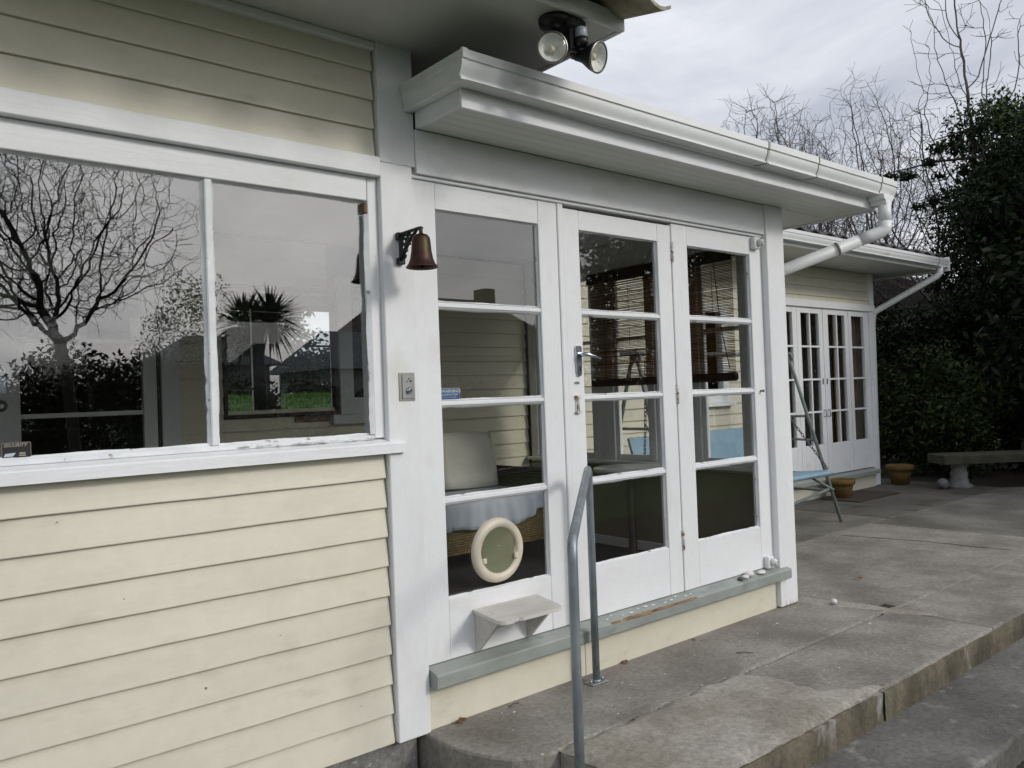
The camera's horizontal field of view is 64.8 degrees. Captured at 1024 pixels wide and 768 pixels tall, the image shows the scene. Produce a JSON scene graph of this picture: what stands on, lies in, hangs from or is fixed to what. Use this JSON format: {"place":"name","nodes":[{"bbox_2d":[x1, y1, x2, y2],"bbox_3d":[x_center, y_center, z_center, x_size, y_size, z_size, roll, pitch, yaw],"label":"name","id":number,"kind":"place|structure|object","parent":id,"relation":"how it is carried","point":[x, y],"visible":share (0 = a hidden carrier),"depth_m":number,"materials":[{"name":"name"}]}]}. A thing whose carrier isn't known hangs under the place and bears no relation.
{"place":"outdoors","nodes":[
{"label":"outdoors","id":0,"kind":"place"},
{"bbox_2d":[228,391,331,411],"bbox_3d":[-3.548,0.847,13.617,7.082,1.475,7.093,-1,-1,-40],"label":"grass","id":1,"kind":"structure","parent":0,"point":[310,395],"depth_m":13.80,"materials":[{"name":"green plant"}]},
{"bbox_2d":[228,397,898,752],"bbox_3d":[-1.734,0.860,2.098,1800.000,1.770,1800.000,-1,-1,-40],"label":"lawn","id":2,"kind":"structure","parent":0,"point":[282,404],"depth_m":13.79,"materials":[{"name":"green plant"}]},
{"bbox_2d":[225,308,328,395],"bbox_3d":[-5.596,-1.604,17.076,3.782,4.703,3.248,-1,-1,-40],"label":"back tree","id":3,"kind":"object","parent":2,"relation":"on","point":[239,374],"visible":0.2,"depth_m":16.71,"materials":[{"name":"green plant"}]},
{"bbox_2d":[238,341,330,394],"bbox_3d":[-5.323,-0.113,18.691,10.892,1.986,1.541,-1,-1,-40],"label":"back hedge","id":4,"kind":"object","parent":2,"relation":"on","point":[317,371],"visible":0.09,"depth_m":18.84,"materials":[{"name":"green plant"}]},
{"bbox_2d":[0,0,670,767],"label":"house front","id":5,"kind":"structure","parent":2,"relation":"on","point":[212,602],"depth_m":2.79,"materials":[{"name":"beige paint"}]},
{"bbox_2d":[0,117,384,466],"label":"window","id":6,"kind":"structure","parent":5,"relation":"in","point":[21,138],"depth_m":2.76,"materials":[{"name":"white paint"}]},
{"bbox_2d":[1,442,30,457],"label":"security sticker","id":7,"kind":"object","parent":6,"relation":"attached to","point":[16,449],"visible":1,"depth_m":2.39,"materials":[{"name":"black"}]},
{"bbox_2d":[398,373,414,400],"bbox_3d":[-0.412,0.010,3.198,0.072,0.111,0.022,-1,-1,-40],"label":"alarm key plate","id":8,"kind":"object","parent":5,"relation":"attached to","point":[406,386],"visible":1,"depth_m":3.20,"materials":[{"name":"metal"}]},
{"bbox_2d":[395,226,437,269],"bbox_3d":[-0.378,-0.519,3.120,0.124,0.168,0.222,-1,-1,-40],"label":"door bell","id":9,"kind":"object","parent":5,"relation":"attached to","point":[421,257],"depth_m":3.07,"materials":[{"name":"orange metal"}]},
{"bbox_2d":[537,11,607,73],"bbox_3d":[0.224,-1.268,3.031,0.272,0.218,0.150,-2,-1,-1],"label":"security light","id":10,"kind":"object","parent":5,"relation":"attached to","point":[563,35],"visible":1,"depth_m":3.00,"materials":[{"name":"black plastic"}]},
{"bbox_2d":[0,210,949,501],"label":"house","id":11,"kind":"structure","parent":2,"relation":"on","point":[100,336],"depth_m":6.30,"materials":[{"name":"beige paint"}]},
{"bbox_2d":[0,248,158,456],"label":"inner door","id":12,"kind":"structure","parent":11,"relation":"in","point":[12,262],"depth_m":4.51,"materials":[{"name":"white glass"}]},
{"bbox_2d":[225,299,331,410],"bbox_3d":[-2.198,0.265,7.746,1.160,2.118,0.104,-1,-1,-40],"label":"garden door","id":13,"kind":"structure","parent":11,"relation":"in","point":[266,388],"depth_m":7.68,"materials":[{"name":"white glass"}]},
{"bbox_2d":[219,283,339,419],"bbox_3d":[-1.530,-0.214,5.345,0.799,0.865,0.056,-1,-1,-40],"label":"inner window","id":14,"kind":"structure","parent":11,"relation":"in","point":[331,292],"depth_m":5.35,"materials":[{"name":"white wood"}]},
{"bbox_2d":[330,276,363,424],"bbox_3d":[-1.095,-0.237,5.658,0.410,1.022,0.075,-1,-1,-40],"label":"obscure window","id":15,"kind":"structure","parent":11,"relation":"in","point":[348,308],"depth_m":5.61,"materials":[{"name":"white glass"}]},
{"bbox_2d":[705,304,736,406],"bbox_3d":[1.789,-0.289,8.093,1.340,1.057,0.120,-1,-1,-40],"label":"sash window","id":16,"kind":"structure","parent":11,"relation":"in","point":[714,401],"depth_m":8.42,"materials":[{"name":"white paint"}]},
{"bbox_2d":[796,306,828,470],"bbox_3d":[3.565,0.093,9.562,0.575,2.010,0.078,-1,-1,-40],"label":"paned door","id":17,"kind":"structure","parent":11,"relation":"in","point":[810,461],"depth_m":9.57,"materials":[{"name":"white paint"}]},
{"bbox_2d":[830,315,841,441],"bbox_3d":[4.096,0.092,10.164,0.130,1.970,0.045,-1,-1,-40],"label":"curtain","id":18,"kind":"object","parent":11,"relation":"hanging from","point":[834,383],"visible":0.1,"depth_m":10.13,"materials":[{"name":"grey fabric"}]},
{"bbox_2d":[822,308,853,472],"bbox_3d":[4.027,0.082,9.949,0.610,2.010,0.078,-1,-1,-40],"label":"paned door","id":19,"kind":"structure","parent":11,"relation":"in","point":[840,453],"depth_m":9.96,"materials":[{"name":"white paint"}]},
{"bbox_2d":[842,317,858,440],"bbox_3d":[4.372,0.085,10.395,0.300,1.970,0.045,-1,-1,-40],"label":"curtain","id":20,"kind":"object","parent":11,"relation":"hanging from","point":[854,375],"visible":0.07,"depth_m":10.45,"materials":[{"name":"grey fabric"}]},
{"bbox_2d":[801,63,956,279],"bbox_3d":[10.088,-3.592,21.866,4.813,9.741,4.611,-1,-1,-40],"label":"bare tree","id":21,"kind":"object","parent":2,"relation":"on","point":[893,162],"visible":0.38,"depth_m":21.61,"materials":[{"name":"brown plant"}]},
{"bbox_2d":[238,0,1023,393],"label":"sky","id":22,"kind":"structure","parent":0,"point":[682,59],"materials":[{"name":"white"}]},
{"bbox_2d":[417,478,1023,767],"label":"terrace","id":23,"kind":"structure","parent":0,"point":[940,571],"depth_m":3.94,"materials":[{"name":"concrete"}]},
{"bbox_2d":[0,47,897,729],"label":"porch","id":24,"kind":"object","parent":23,"relation":"on","point":[562,189],"visible":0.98,"depth_m":4.12,"materials":[{"name":"white paint"}]},
{"bbox_2d":[441,388,459,399],"bbox_3d":[-0.258,0.041,3.393,0.103,0.049,0.002,-1,-1,-40],"label":"warning sticker","id":25,"kind":"object","parent":24,"relation":"attached to","point":[449,393],"visible":1,"depth_m":3.39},
{"bbox_2d":[446,465,543,556],"bbox_3d":[-0.525,0.922,5.464,1.632,0.626,0.822,-1,-1,-40],"label":"wicker sofa","id":26,"kind":"object","parent":24,"relation":"on","point":[530,528],"visible":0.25,"depth_m":5.53,"materials":[{"name":"brown wicker"}]},
{"bbox_2d":[445,485,542,532],"bbox_3d":[-0.444,0.852,5.349,1.291,0.209,0.632,-1,-1,-40],"label":"throw","id":27,"kind":"object","parent":26,"relation":"on","point":[478,514],"visible":0.29,"depth_m":5.27,"materials":[{"name":"white fabric"}]},
{"bbox_2d":[443,432,497,490],"bbox_3d":[-0.342,0.556,5.818,0.490,0.410,0.158,1,-17,-40],"label":"cushion","id":28,"kind":"object","parent":27,"relation":"on","point":[469,461],"visible":0.72,"depth_m":5.76,"materials":[{"name":"beige fabric"}]},
{"bbox_2d":[471,517,522,582],"bbox_3d":[-0.059,0.724,3.514,0.281,0.281,0.040,-1,-1,-40],"label":"cat flap","id":29,"kind":"object","parent":24,"relation":"attached to","point":[497,549],"visible":1,"depth_m":3.50,"materials":[{"name":"beige plastic"}]},
{"bbox_2d":[473,594,561,650],"bbox_3d":[0.039,1.030,3.410,0.392,0.173,0.247,-1,-1,-40],"label":"cat step shelf","id":30,"kind":"object","parent":24,"relation":"attached to","point":[535,610],"visible":1,"depth_m":3.38,"materials":[{"name":"paint"}]},
{"bbox_2d":[562,208,683,621],"bbox_3d":[0.587,0.135,4.054,0.797,1.960,0.106,-1,-1,-40],"label":"door","id":31,"kind":"structure","parent":24,"relation":"in","point":[623,582],"depth_m":4.08,"materials":[{"name":"white paint"}]},
{"bbox_2d":[593,464,660,557],"bbox_3d":[0.809,0.872,5.449,0.500,0.624,0.500,-1,-1,-40],"label":"round table","id":32,"kind":"object","parent":24,"relation":"on","point":[630,486],"visible":0.7,"depth_m":5.42,"materials":[{"name":"white wood"}]},
{"bbox_2d":[586,251,738,386],"bbox_3d":[1.000,-0.419,5.578,0.063,0.843,1.279,-1,-1,-40],"label":"bamboo blind","id":33,"kind":"object","parent":24,"relation":"hanging from","point":[696,260],"visible":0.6,"depth_m":5.63,"materials":[{"name":"brown wood"}]},
{"bbox_2d":[666,223,777,590],"bbox_3d":[1.216,0.114,4.579,0.859,1.976,0.107,-1,-1,-40],"label":"door","id":34,"kind":"structure","parent":24,"relation":"in","point":[719,557],"depth_m":4.56,"materials":[{"name":"white paint"}]},
{"bbox_2d":[745,571,753,576],"bbox_3d":[1.363,1.090,4.633,0.060,0.033,0.045,-1,-1,-40],"label":"pebble","id":35,"kind":"object","parent":24,"relation":"on","point":[750,573],"visible":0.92,"depth_m":4.62,"materials":[{"name":"white stone"}]},
{"bbox_2d":[757,570,765,573],"bbox_3d":[1.453,1.095,4.695,0.074,0.024,0.043,-1,-1,-40],"label":"pebble","id":36,"kind":"object","parent":24,"relation":"on","point":[761,571],"visible":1,"depth_m":4.68,"materials":[{"name":"white stone"}]},
{"bbox_2d":[567,466,607,767],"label":"handrail","id":37,"kind":"object","parent":23,"relation":"on","point":[585,492],"visible":1,"depth_m":2.68,"materials":[{"name":"metal"}]},
{"bbox_2d":[488,607,920,754],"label":"paint chips","id":38,"kind":"object","parent":23,"relation":"on","point":[702,685],"visible":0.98,"depth_m":3.62,"materials":[{"name":"white paint"}]},
{"bbox_2d":[619,350,842,521],"bbox_3d":[1.896,0.538,7.337,2.602,1.686,0.912,-1,-1,-40],"label":"swing seat","id":39,"kind":"object","parent":23,"relation":"on","point":[726,443],"visible":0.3,"depth_m":7.62,"materials":[{"name":"blue plastic"}]},
{"bbox_2d":[822,490,898,502],"bbox_3d":[4.118,1.321,9.511,0.970,0.014,0.460,-1,-1,-40],"label":"door mat","id":40,"kind":"object","parent":23,"relation":"on","point":[859,496],"depth_m":9.44,"materials":[{"name":"grey fabric"}]},
{"bbox_2d":[830,478,855,497],"bbox_3d":[3.854,1.223,9.425,0.303,0.226,0.303,-1,-1,-40],"label":"flower pot","id":41,"kind":"object","parent":40,"relation":"on","point":[843,487],"visible":0.81,"depth_m":9.32,"materials":[{"name":"orange ceramic"}]},
{"bbox_2d":[885,464,913,484],"bbox_3d":[5.067,1.181,10.531,0.340,0.253,0.340,-1,-1,-40],"label":"flower pot","id":42,"kind":"object","parent":23,"relation":"on","point":[899,474],"visible":1,"depth_m":10.43,"materials":[{"name":"orange ceramic"}]},
{"bbox_2d":[937,478,948,488],"bbox_3d":[5.296,1.224,9.909,0.159,0.136,0.133,-1,-1,-40],"label":"white stone","id":43,"kind":"object","parent":23,"relation":"on","point":[942,483],"visible":1,"depth_m":9.86,"materials":[{"name":"white stone"}]},
{"bbox_2d":[927,450,1023,488],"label":"stone bench","id":44,"kind":"object","parent":23,"relation":"on","point":[958,462],"visible":0.97,"depth_m":9.85,"materials":[{"name":"grey stone"}]},
{"bbox_2d":[810,637,1023,767],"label":"path","id":45,"kind":"structure","parent":0,"point":[973,717],"depth_m":3.39,"materials":[{"name":"concrete"}]},
{"bbox_2d":[880,435,1023,487],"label":"shrub bed","id":46,"kind":"object","parent":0,"point":[1008,477],"depth_m":11.20,"materials":[{"name":"green plant"}]},
{"bbox_2d":[719,83,866,236],"bbox_3d":[6.467,-2.833,18.870,4.595,8.398,3.681,-1,-1,-40],"label":"bare tree","id":47,"kind":"object","parent":46,"relation":"on","point":[778,138],"visible":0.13,"depth_m":18.58,"materials":[{"name":"brown plant"}]},
{"bbox_2d":[763,115,892,294],"bbox_3d":[7.728,-2.730,20.291,4.598,8.141,3.861,-1,-1,-40],"label":"bare tree","id":48,"kind":"object","parent":46,"relation":"on","point":[833,227],"visible":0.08,"depth_m":19.83,"materials":[{"name":"brown plant"}]},
{"bbox_2d":[834,102,983,326],"bbox_3d":[9.522,-2.511,17.986,4.717,7.516,4.226,-1,-1,-40],"label":"bare tree","id":49,"kind":"object","parent":46,"relation":"on","point":[926,295],"visible":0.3,"depth_m":18.00,"materials":[{"name":"brown plant"}]},
{"bbox_2d":[873,277,992,374],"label":"neighbour house","id":50,"kind":"structure","parent":46,"relation":"on","point":[916,296],"depth_m":19.83,"materials":[{"name":"tile"}]},
{"bbox_2d":[873,295,1007,460],"bbox_3d":[6.225,-0.017,13.752,4.782,3.177,2.307,-2,-1,-5],"label":"hedge","id":51,"kind":"object","parent":46,"relation":"on","point":[891,320],"visible":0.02,"depth_m":13.41,"materials":[{"name":"green plant"}]},
{"bbox_2d":[877,336,1017,478],"bbox_3d":[5.978,0.349,11.370,1.867,2.052,1.963,-1,-1,-40],"label":"shrub","id":52,"kind":"object","parent":46,"relation":"on","point":[926,396],"visible":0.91,"depth_m":11.04,"materials":[{"name":"green plant"}]},
{"bbox_2d":[877,85,1023,451],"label":"evergreen tree","id":53,"kind":"object","parent":46,"relation":"on","point":[970,207],"visible":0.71,"depth_m":13.19,"materials":[{"name":"green plant"}]},
{"bbox_2d":[897,0,1023,450],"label":"bare tree","id":54,"kind":"object","parent":46,"relation":"on","point":[968,95],"visible":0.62,"depth_m":14.30,"materials":[{"name":"brown plant"}]},
{"bbox_2d":[963,161,1023,449],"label":"garden tree","id":55,"kind":"object","parent":46,"relation":"on","point":[1017,352],"visible":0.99,"depth_m":10.79,"materials":[{"name":"green plant"}]},
{"bbox_2d":[1016,761,1023,767],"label":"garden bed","id":56,"kind":"object","parent":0,"point":[1021,765],"depth_m":3.31,"materials":[{"name":"soil"}]}
]}

